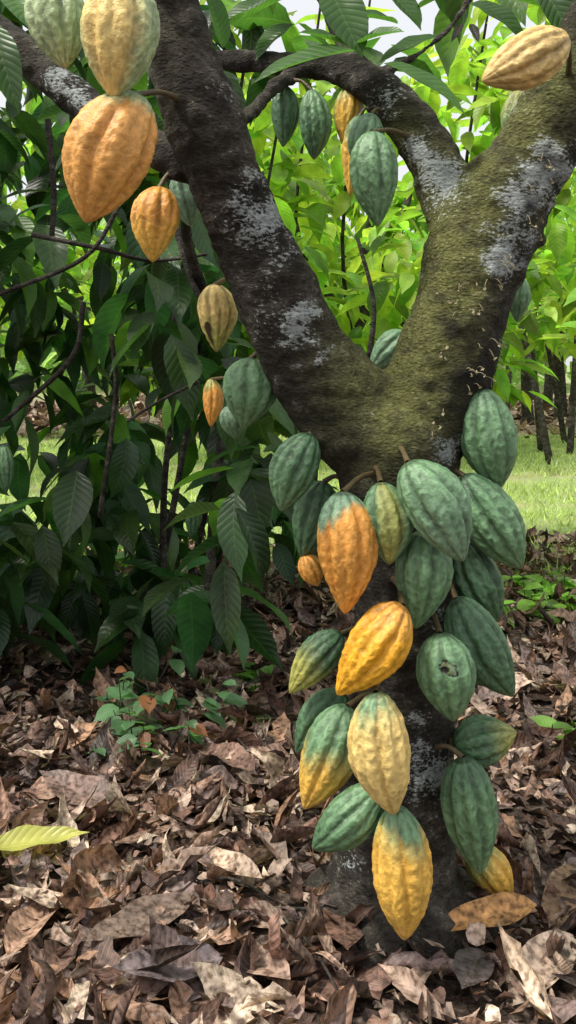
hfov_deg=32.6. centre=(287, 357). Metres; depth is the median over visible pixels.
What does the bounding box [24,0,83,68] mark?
cocoa pod
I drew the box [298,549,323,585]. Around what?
cocoa pod
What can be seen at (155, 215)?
cocoa pod
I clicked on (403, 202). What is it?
cocoa tree
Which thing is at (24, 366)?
distant trees
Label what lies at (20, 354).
cocoa tree
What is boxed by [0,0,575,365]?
sky
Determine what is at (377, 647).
cocoa pod
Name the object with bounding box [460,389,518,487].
cocoa pod
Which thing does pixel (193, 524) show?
cocoa pod
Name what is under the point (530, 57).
cocoa pod
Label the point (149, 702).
seedling
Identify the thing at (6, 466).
cocoa pod
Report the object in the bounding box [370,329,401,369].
cocoa pod
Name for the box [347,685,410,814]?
cocoa pod
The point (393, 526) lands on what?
cocoa pod
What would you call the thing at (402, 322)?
cocoa tree
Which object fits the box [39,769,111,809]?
dry leaf
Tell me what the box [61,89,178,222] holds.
cocoa pod
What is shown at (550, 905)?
dry leaf
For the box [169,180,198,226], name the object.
cocoa pod
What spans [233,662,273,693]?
seedling
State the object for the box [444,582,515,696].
cocoa pod
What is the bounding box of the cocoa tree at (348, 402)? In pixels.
[0,0,575,980]
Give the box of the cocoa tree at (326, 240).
[0,78,372,459]
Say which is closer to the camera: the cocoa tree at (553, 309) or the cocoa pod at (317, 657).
the cocoa pod at (317, 657)
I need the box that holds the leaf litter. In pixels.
[0,391,575,1023]
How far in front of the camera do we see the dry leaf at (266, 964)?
1.46 m
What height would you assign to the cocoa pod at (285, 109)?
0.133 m
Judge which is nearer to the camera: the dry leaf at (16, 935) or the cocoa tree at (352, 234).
the dry leaf at (16, 935)
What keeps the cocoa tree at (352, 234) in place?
on the ground at (460, 998)
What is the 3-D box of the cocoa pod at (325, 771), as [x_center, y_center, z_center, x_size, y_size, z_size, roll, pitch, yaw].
[0.090,0.612,1.525,0.151,0.165,0.087,0,0,-23]
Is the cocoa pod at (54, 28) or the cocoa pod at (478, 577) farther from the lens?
the cocoa pod at (478, 577)
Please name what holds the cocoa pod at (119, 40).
attached to the cocoa tree at (348, 402)
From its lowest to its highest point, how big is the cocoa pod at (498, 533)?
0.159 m
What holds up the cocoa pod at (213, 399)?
attached to the cocoa tree at (348, 402)
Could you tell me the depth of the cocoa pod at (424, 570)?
1.46 m
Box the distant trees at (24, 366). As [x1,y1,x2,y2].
[0,212,573,388]
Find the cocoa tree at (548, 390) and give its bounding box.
[537,223,575,406]
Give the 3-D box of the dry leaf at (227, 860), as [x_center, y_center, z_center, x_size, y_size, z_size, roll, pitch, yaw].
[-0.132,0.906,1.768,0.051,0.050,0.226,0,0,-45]
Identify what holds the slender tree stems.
on the ground at (460, 998)
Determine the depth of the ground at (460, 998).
2.32 m
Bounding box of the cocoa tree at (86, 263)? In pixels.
[0,106,133,411]
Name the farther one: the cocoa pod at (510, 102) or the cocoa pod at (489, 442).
the cocoa pod at (510, 102)
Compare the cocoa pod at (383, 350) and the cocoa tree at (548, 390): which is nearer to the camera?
the cocoa pod at (383, 350)
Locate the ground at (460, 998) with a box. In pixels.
[0,366,575,1023]
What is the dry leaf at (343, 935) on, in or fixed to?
on the leaf litter
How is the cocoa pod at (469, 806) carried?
attached to the cocoa tree at (348, 402)
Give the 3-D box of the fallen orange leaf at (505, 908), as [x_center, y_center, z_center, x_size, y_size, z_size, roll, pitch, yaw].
[0.309,0.877,1.547,0.172,0.045,0.054,0,0,0]
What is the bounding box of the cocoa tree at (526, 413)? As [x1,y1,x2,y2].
[395,187,575,424]
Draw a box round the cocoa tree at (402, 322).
[334,195,423,350]
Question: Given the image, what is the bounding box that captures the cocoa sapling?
[116,0,575,569]
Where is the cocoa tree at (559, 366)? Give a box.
[537,168,575,417]
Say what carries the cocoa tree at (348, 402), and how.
on the ground at (460, 998)
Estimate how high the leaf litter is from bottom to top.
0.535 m
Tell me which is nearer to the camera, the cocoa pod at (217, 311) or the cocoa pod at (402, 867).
the cocoa pod at (402, 867)
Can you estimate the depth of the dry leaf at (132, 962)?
1.44 m
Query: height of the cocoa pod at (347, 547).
0.200 m
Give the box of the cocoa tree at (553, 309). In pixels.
[312,34,575,350]
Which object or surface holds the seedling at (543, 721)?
on the leaf litter
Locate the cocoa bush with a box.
[0,0,375,695]
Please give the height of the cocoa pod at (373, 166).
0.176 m
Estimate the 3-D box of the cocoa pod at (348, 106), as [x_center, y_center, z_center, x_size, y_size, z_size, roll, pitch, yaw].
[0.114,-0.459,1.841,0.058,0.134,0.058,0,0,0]
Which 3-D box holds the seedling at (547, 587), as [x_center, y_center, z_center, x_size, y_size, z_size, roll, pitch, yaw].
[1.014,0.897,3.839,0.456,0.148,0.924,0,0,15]
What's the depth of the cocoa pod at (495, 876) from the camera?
1.63 m
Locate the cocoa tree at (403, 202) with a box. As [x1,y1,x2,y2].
[244,35,568,361]
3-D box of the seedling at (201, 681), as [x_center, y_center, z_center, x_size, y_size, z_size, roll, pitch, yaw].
[-0.133,0.937,2.625,0.136,0.079,0.415,0,0,-22]
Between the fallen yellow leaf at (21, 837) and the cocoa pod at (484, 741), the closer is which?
the cocoa pod at (484, 741)
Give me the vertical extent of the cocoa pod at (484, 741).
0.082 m
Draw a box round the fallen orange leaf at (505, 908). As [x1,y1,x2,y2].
[448,892,536,930]
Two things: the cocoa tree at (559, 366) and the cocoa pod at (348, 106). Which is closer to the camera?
the cocoa pod at (348, 106)
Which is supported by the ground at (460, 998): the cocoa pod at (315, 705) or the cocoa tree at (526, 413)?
the cocoa tree at (526, 413)
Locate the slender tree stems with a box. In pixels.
[505,304,575,464]
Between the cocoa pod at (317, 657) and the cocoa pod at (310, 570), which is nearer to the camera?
the cocoa pod at (317, 657)
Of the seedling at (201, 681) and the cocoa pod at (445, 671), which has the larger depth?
the seedling at (201, 681)
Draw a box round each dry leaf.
[4,903,59,955]
[29,649,60,664]
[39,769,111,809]
[80,892,190,940]
[112,935,222,981]
[191,742,254,770]
[197,844,261,877]
[222,942,290,979]
[323,908,363,949]
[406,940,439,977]
[453,947,493,988]
[506,929,575,1006]
[540,863,575,929]
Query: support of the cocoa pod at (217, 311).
attached to the cocoa tree at (348, 402)
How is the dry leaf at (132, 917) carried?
on the leaf litter
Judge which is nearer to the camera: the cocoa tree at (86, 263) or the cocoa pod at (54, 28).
the cocoa pod at (54, 28)
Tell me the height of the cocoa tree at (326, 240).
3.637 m
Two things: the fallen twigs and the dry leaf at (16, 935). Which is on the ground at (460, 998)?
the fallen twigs
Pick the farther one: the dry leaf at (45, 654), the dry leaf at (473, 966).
the dry leaf at (45, 654)
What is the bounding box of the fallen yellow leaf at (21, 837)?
[0,825,87,850]
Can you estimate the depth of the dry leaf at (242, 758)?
2.23 m
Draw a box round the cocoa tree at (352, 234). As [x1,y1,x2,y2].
[126,167,375,358]
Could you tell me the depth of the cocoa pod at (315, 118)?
1.80 m
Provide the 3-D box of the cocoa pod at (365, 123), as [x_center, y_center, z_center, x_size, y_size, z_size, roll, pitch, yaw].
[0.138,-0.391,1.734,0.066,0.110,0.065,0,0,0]
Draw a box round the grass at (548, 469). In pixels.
[0,427,575,591]
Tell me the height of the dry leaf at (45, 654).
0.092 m
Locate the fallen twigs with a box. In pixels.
[12,598,554,1023]
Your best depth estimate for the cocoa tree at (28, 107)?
7.83 m
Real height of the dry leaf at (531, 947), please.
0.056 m
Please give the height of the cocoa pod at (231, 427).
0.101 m
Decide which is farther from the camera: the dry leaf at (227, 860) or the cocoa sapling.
the cocoa sapling
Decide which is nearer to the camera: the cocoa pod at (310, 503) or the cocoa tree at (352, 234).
the cocoa pod at (310, 503)
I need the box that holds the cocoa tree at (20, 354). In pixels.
[1,333,23,362]
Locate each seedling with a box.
[73,544,140,600]
[87,645,247,760]
[197,676,272,725]
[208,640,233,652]
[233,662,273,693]
[502,565,575,627]
[529,715,575,745]
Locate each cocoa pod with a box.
[0,445,13,494]
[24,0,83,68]
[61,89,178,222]
[80,0,159,95]
[130,172,179,261]
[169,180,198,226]
[185,502,201,536]
[197,277,237,351]
[203,376,223,426]
[219,406,243,438]
[223,352,276,428]
[269,431,320,510]
[271,86,299,146]
[289,626,353,693]
[292,474,337,556]
[294,78,332,159]
[294,687,348,753]
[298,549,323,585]
[299,691,371,808]
[312,783,383,852]
[317,470,378,613]
[334,89,363,143]
[335,576,412,695]
[341,106,368,195]
[347,107,384,156]
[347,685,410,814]
[349,128,409,226]
[363,465,413,564]
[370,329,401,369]
[372,805,432,939]
[395,531,453,628]
[397,446,471,561]
[416,612,475,721]
[435,743,498,874]
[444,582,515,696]
[449,714,516,767]
[453,541,504,621]
[456,469,525,568]
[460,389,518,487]
[465,847,513,894]
[481,24,571,90]
[500,90,521,127]
[510,279,531,321]
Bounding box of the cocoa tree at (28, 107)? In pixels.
[0,84,103,334]
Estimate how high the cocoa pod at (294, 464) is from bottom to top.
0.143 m
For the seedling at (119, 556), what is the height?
0.188 m
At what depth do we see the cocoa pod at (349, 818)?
1.44 m
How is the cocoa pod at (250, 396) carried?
attached to the cocoa tree at (348, 402)
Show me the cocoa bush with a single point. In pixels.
(94, 500)
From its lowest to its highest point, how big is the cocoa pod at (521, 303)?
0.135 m
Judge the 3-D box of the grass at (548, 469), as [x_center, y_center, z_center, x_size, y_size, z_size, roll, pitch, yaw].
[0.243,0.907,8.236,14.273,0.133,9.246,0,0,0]
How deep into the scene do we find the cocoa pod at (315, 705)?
1.58 m
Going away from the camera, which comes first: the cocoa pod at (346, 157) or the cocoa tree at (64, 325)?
the cocoa pod at (346, 157)
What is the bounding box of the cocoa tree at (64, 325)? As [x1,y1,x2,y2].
[62,235,153,389]
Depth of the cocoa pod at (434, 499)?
1.41 m
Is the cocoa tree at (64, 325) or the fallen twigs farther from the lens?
the cocoa tree at (64, 325)

